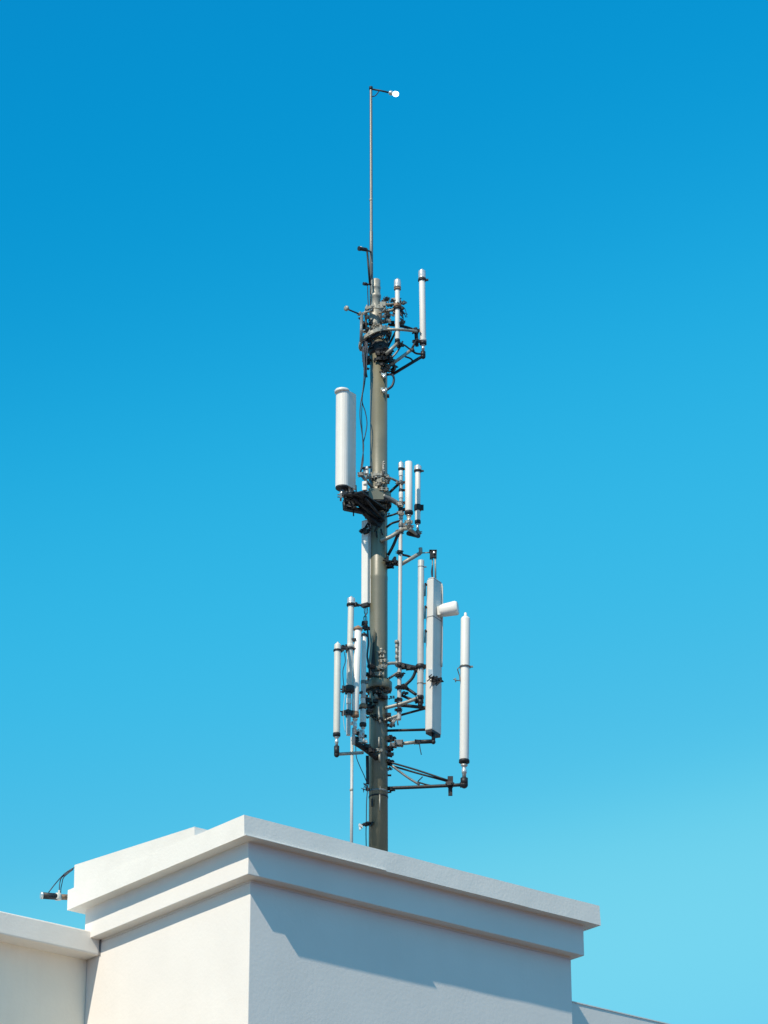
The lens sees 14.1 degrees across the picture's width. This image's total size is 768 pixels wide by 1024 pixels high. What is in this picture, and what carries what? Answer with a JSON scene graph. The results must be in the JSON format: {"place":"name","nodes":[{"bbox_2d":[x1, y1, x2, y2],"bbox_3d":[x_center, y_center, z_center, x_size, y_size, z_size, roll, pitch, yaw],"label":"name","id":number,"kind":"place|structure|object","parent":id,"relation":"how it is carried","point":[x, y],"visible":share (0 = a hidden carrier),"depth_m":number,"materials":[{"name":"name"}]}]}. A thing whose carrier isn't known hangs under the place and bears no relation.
{"place":"outdoors","nodes":[
{"label":"outdoors","id":0,"kind":"place"},
{"bbox_2d":[0,0,767,1023],"label":"sky","id":1,"kind":"structure","parent":0,"point":[578,188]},
{"label":"ground","id":2,"kind":"structure","parent":0,"visible":0},
{"bbox_2d":[0,815,668,1023],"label":"building","id":3,"kind":"structure","parent":2,"relation":"on","point":[244,919],"depth_m":37.07,"materials":[{"name":"white paint"}]},
{"bbox_2d":[40,890,67,900],"bbox_3d":[-4.101,4.788,38.826,0.405,0.141,0.095,13,-28,-26],"label":"security camera","id":4,"kind":"object","parent":3,"relation":"attached to","point":[58,896],"visible":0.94,"depth_m":38.78,"materials":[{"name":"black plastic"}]},
{"bbox_2d":[49,867,73,891],"bbox_3d":[-4.036,4.607,38.949,0.334,0.372,0.054,8,-26,-17],"label":"cable","id":5,"kind":"object","parent":4,"relation":"attached to","point":[59,879],"visible":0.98,"depth_m":38.95,"materials":[{"name":"black rubber"}]},
{"bbox_2d":[350,737,352,842],"bbox_3d":[-0.407,3.752,38.882,0.056,1.994,0.056,0,-25,0],"label":"conduit","id":6,"kind":"object","parent":3,"relation":"on","point":[351,795],"visible":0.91,"depth_m":38.97,"materials":[{"name":"metal"}]},
{"bbox_2d":[366,278,391,851],"bbox_3d":[-0.071,0.796,40.514,0.480,8.699,0.480,0,-25,0],"label":"mast pole","id":7,"kind":"object","parent":3,"relation":"on","point":[378,770],"visible":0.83,"depth_m":40.22,"materials":[{"name":"metal"}]},
{"bbox_2d":[339,602,378,759],"bbox_3d":[-0.361,2.115,39.429,0.303,2.337,0.884,-16,-29,30],"label":"mounting frame","id":8,"kind":"object","parent":7,"relation":"attached to","point":[358,740],"visible":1,"depth_m":39.26,"materials":[{"name":"metal"}]},
{"bbox_2d":[333,642,343,757],"bbox_3d":[-0.571,2.343,38.924,0.136,1.543,0.108,0,-25,0],"label":"whip antenna","id":9,"kind":"object","parent":8,"relation":"attached to","point":[337,650],"visible":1,"depth_m":38.91,"materials":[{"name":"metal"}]},
{"bbox_2d":[342,652,345,688],"bbox_3d":[-0.504,2.002,39.332,0.041,0.478,0.073,0,-25,0],"label":"cable","id":10,"kind":"object","parent":8,"relation":"hanging from","point":[343,669],"visible":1,"depth_m":39.31,"materials":[{"name":"black rubber"}]},
{"bbox_2d":[345,693,353,735],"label":"whip antenna","id":11,"kind":"object","parent":8,"relation":"attached to","point":[348,718],"visible":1,"depth_m":39.11,"materials":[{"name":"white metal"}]},
{"bbox_2d":[344,596,357,692],"bbox_3d":[-0.420,1.680,39.536,0.169,1.318,0.132,0,-25,0],"label":"whip antenna","id":12,"kind":"object","parent":8,"relation":"attached to","point":[349,686],"visible":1,"depth_m":39.49,"materials":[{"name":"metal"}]},
{"bbox_2d":[351,625,362,733],"bbox_3d":[-0.344,2.115,39.359,0.144,1.461,0.117,0,-25,0],"label":"antenna","id":13,"kind":"object","parent":8,"relation":"attached to","point":[358,629],"visible":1,"depth_m":39.35,"materials":[{"name":"white plastic"}]},
{"bbox_2d":[359,708,365,735],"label":"whip antenna","id":14,"kind":"object","parent":8,"relation":"attached to","point":[362,724],"visible":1,"depth_m":39.28,"materials":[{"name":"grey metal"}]},
{"bbox_2d":[359,632,367,708],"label":"whip antenna","id":15,"kind":"object","parent":8,"relation":"attached to","point":[364,681],"visible":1,"depth_m":39.56,"materials":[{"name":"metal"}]},
{"bbox_2d":[366,630,369,681],"bbox_3d":[-0.200,1.838,39.816,0.050,0.710,0.028,0,-25,0],"label":"cable","id":16,"kind":"object","parent":8,"relation":"attached to","point":[367,652],"visible":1,"depth_m":39.83,"materials":[{"name":"black rubber"}]},
{"bbox_2d":[337,466,391,536],"bbox_3d":[-0.260,-0.174,40.736,0.474,1.066,0.911,-18,-30,34],"label":"mounting frame","id":17,"kind":"object","parent":7,"relation":"attached to","point":[368,505],"visible":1,"depth_m":40.62,"materials":[{"name":"metal"}]},
{"bbox_2d":[335,387,355,493],"bbox_3d":[-0.530,-0.904,41.048,0.202,1.582,0.288,-17,-30,33],"label":"panel antenna","id":18,"kind":"object","parent":17,"relation":"on","point":[345,472],"visible":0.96,"depth_m":41.00,"materials":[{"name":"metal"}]},
{"bbox_2d":[362,481,367,492],"bbox_3d":[-0.252,-0.326,40.713,0.062,0.158,0.071,-7,-25,14],"label":"junction box","id":19,"kind":"object","parent":17,"relation":"attached to","point":[364,486],"visible":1,"depth_m":40.70,"materials":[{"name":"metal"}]},
{"bbox_2d":[363,466,368,476],"bbox_3d":[-0.238,-0.533,40.941,0.065,0.133,0.071,-7,-25,14],"label":"junction box","id":20,"kind":"object","parent":17,"relation":"attached to","point":[366,471],"visible":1,"depth_m":40.93,"materials":[{"name":"metal"}]},
{"bbox_2d":[359,520,370,620],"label":"panel antenna","id":21,"kind":"object","parent":7,"relation":"attached to","point":[366,573],"visible":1,"depth_m":40.46,"materials":[{"name":"white plastic"}]},
{"bbox_2d":[361,783,369,791],"bbox_3d":[-0.232,3.480,39.164,0.113,0.134,0.095,0,-25,0],"label":"clip","id":22,"kind":"object","parent":7,"relation":"attached to","point":[366,789],"visible":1,"depth_m":39.14,"materials":[{"name":"metal"}]},
{"bbox_2d":[366,756,368,783],"bbox_3d":[-0.208,3.255,39.253,0.045,0.375,0.035,0,-25,0],"label":"cable tray","id":23,"kind":"object","parent":7,"relation":"attached to","point":[367,768],"visible":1,"depth_m":39.24,"materials":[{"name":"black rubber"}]},
{"bbox_2d":[355,746,366,782],"bbox_3d":[-0.279,3.173,39.180,0.026,0.476,0.236,-20,-31,37],"label":"cable","id":24,"kind":"object","parent":23,"relation":"attached to","point":[359,765],"visible":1,"depth_m":39.13,"materials":[{"name":"black rubber"}]},
{"bbox_2d":[366,784,368,845],"bbox_3d":[-0.211,3.804,39.005,0.043,0.911,0.016,9,-26,-18],"label":"cable","id":25,"kind":"object","parent":7,"relation":"attached to","point":[366,814],"visible":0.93,"depth_m":39.01,"materials":[{"name":"black rubber"}]},
{"bbox_2d":[359,794,387,829],"bbox_3d":[-0.164,3.806,39.075,0.460,0.520,0.248,13,-28,-26],"label":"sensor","id":26,"kind":"object","parent":7,"relation":"attached to","point":[367,823],"visible":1,"depth_m":38.92,"materials":[{"name":"metal"}]},
{"bbox_2d":[376,737,382,810],"bbox_3d":[-0.067,3.299,39.200,0.099,0.979,0.074,11,-27,-22],"label":"step bolt","id":27,"kind":"object","parent":7,"relation":"attached to","point":[379,753],"visible":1,"depth_m":39.30,"materials":[{"name":"metal"}]},
{"bbox_2d":[369,86,398,309],"bbox_3d":[-0.002,-4.357,42.918,0.423,3.585,0.081,-3,-25,7],"label":"lamp pole","id":28,"kind":"object","parent":7,"relation":"attached to","point":[394,93],"visible":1,"depth_m":43.05,"materials":[{"name":"metal"}]},
{"bbox_2d":[357,246,370,283],"bbox_3d":[-0.231,-3.357,42.308,0.122,0.616,0.340,-16,-29,31],"label":"camera","id":29,"kind":"object","parent":28,"relation":"attached to","point":[361,248],"visible":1,"depth_m":42.28,"materials":[{"name":"metal"}]},
{"bbox_2d":[380,373,388,397],"bbox_3d":[0.006,-1.694,41.565,0.131,0.298,0.170,0,-25,0],"label":"clip","id":30,"kind":"object","parent":7,"relation":"attached to","point":[382,389],"visible":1,"depth_m":41.53,"materials":[{"name":"metal"}]},
{"bbox_2d":[387,373,394,390],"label":"cable","id":31,"kind":"object","parent":30,"relation":"attached to","point":[393,382],"visible":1,"depth_m":41.61,"materials":[{"name":"black rubber"}]},
{"bbox_2d":[358,296,421,374],"bbox_3d":[0.099,-2.380,41.973,0.903,1.287,0.520,0,-25,0],"label":"mounting frame","id":32,"kind":"object","parent":7,"relation":"attached to","point":[383,350],"visible":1,"depth_m":41.82,"materials":[{"name":"metal"}]},
{"bbox_2d":[344,306,364,315],"bbox_3d":[-0.394,-2.703,41.857,0.311,0.074,0.078,16,-29,-31],"label":"sensor","id":33,"kind":"object","parent":32,"relation":"attached to","point":[346,308],"visible":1,"depth_m":41.84,"materials":[{"name":"metal"}]},
{"bbox_2d":[359,347,364,471],"bbox_3d":[-0.288,-1.370,41.249,0.092,1.894,0.045,18,-30,-34],"label":"cable","id":34,"kind":"object","parent":32,"relation":"hanging from","point":[360,409],"visible":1,"depth_m":41.24,"materials":[{"name":"black rubber"}]},
{"bbox_2d":[361,343,363,471],"bbox_3d":[-0.285,-1.389,41.303,0.046,1.925,0.023,0,-25,0],"label":"cable","id":35,"kind":"object","parent":32,"relation":"hanging from","point":[362,397],"visible":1,"depth_m":41.28,"materials":[{"name":"black rubber"}]},
{"bbox_2d":[361,346,366,470],"bbox_3d":[-0.265,-1.378,41.296,0.090,1.862,0.040,7,-25,-14],"label":"cable","id":36,"kind":"object","parent":32,"relation":"hanging from","point":[363,406],"visible":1,"depth_m":41.28,"materials":[{"name":"black rubber"}]},
{"bbox_2d":[362,341,369,377],"bbox_3d":[-0.245,-2.045,41.651,0.108,0.527,0.074,0,-25,0],"label":"cable bundle","id":37,"kind":"object","parent":32,"relation":"hanging from","point":[366,344],"visible":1,"depth_m":41.64,"materials":[{"name":"black rubber"}]},
{"bbox_2d":[362,282,371,310],"bbox_3d":[-0.230,-2.914,42.076,0.126,0.424,0.050,13,-28,-27],"label":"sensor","id":38,"kind":"object","parent":32,"relation":"attached to","point":[365,283],"visible":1,"depth_m":42.12,"materials":[{"name":"black metal"}]},
{"bbox_2d":[393,278,402,341],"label":"whip antenna","id":39,"kind":"object","parent":32,"relation":"on","point":[397,290],"visible":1,"depth_m":41.95,"materials":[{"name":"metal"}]},
{"bbox_2d":[418,269,427,358],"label":"whip antenna","id":40,"kind":"object","parent":32,"relation":"attached to","point":[422,279],"visible":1,"depth_m":42.16,"materials":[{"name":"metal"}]},
{"bbox_2d":[360,648,424,727],"bbox_3d":[0.129,2.243,39.732,0.932,1.065,0.318,-5,-25,11],"label":"mounting frame","id":41,"kind":"object","parent":7,"relation":"attached to","point":[381,668],"visible":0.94,"depth_m":39.67,"materials":[{"name":"metal"}]},
{"bbox_2d":[394,533,403,720],"bbox_3d":[0.194,1.440,40.087,0.127,2.632,0.108,0,-25,0],"label":"whip antenna","id":42,"kind":"object","parent":41,"relation":"attached to","point":[398,653],"visible":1,"depth_m":40.02,"materials":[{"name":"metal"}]},
{"bbox_2d":[416,559,426,706],"bbox_3d":[0.475,1.556,40.038,0.144,2.047,0.125,13,-28,-26],"label":"whip antenna","id":43,"kind":"object","parent":41,"relation":"attached to","point":[420,664],"visible":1,"depth_m":39.98,"materials":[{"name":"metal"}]},
{"bbox_2d":[368,461,421,555],"bbox_3d":[0.135,-0.055,40.794,0.704,1.316,0.364,-7,-26,15],"label":"mounting frame","id":44,"kind":"object","parent":7,"relation":"attached to","point":[382,477],"visible":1,"depth_m":40.78,"materials":[{"name":"metal"}]},
{"bbox_2d":[398,461,405,528],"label":"whip antenna","id":45,"kind":"object","parent":44,"relation":"attached to","point":[401,468],"visible":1,"depth_m":40.91,"materials":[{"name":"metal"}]},
{"bbox_2d":[405,461,412,524],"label":"panel antenna","id":46,"kind":"object","parent":44,"relation":"attached to","point":[408,491],"visible":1,"depth_m":40.64,"materials":[{"name":"white plastic"}]},
{"bbox_2d":[414,464,423,531],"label":"whip antenna","id":47,"kind":"object","parent":44,"relation":"on","point":[418,506],"visible":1,"depth_m":40.93,"materials":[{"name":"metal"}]},
{"bbox_2d":[386,728,432,757],"bbox_3d":[0.309,2.918,39.467,0.635,0.390,0.235,0,-25,0],"label":"mounting frame","id":48,"kind":"object","parent":7,"relation":"attached to","point":[393,741],"visible":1,"depth_m":39.41,"materials":[{"name":"metal"}]},
{"bbox_2d":[424,577,443,743],"bbox_3d":[0.662,1.908,39.882,0.259,2.282,0.354,-11,-27,23],"label":"panel antenna","id":49,"kind":"object","parent":48,"relation":"attached to","point":[433,635],"visible":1,"depth_m":39.88,"materials":[{"name":"white plastic"}]},
{"bbox_2d":[437,601,458,617],"bbox_3d":[0.827,1.253,40.175,0.281,0.188,0.168,-5,-25,12],"label":"equipment box","id":50,"kind":"object","parent":49,"relation":"attached to","point":[448,609],"visible":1,"depth_m":40.11,"materials":[{"name":"white plastic"}]},
{"bbox_2d":[383,547,436,577],"bbox_3d":[0.321,0.698,40.505,0.734,0.507,0.216,0,-25,0],"label":"mounting frame","id":51,"kind":"object","parent":7,"relation":"attached to","point":[392,563],"visible":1,"depth_m":40.48,"materials":[{"name":"metal"}]},
{"bbox_2d":[387,759,461,795],"bbox_3d":[0.509,3.340,39.216,1.061,0.522,0.162,-5,-25,11],"label":"mounting frame","id":52,"kind":"object","parent":7,"relation":"attached to","point":[450,784],"visible":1,"depth_m":39.21,"materials":[{"name":"metal"}]},
{"bbox_2d":[459,612,472,788],"bbox_3d":[1.040,2.383,39.566,0.194,2.394,0.148,0,-25,0],"label":"whip antenna","id":53,"kind":"object","parent":52,"relation":"attached to","point":[464,760],"visible":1,"depth_m":39.54,"materials":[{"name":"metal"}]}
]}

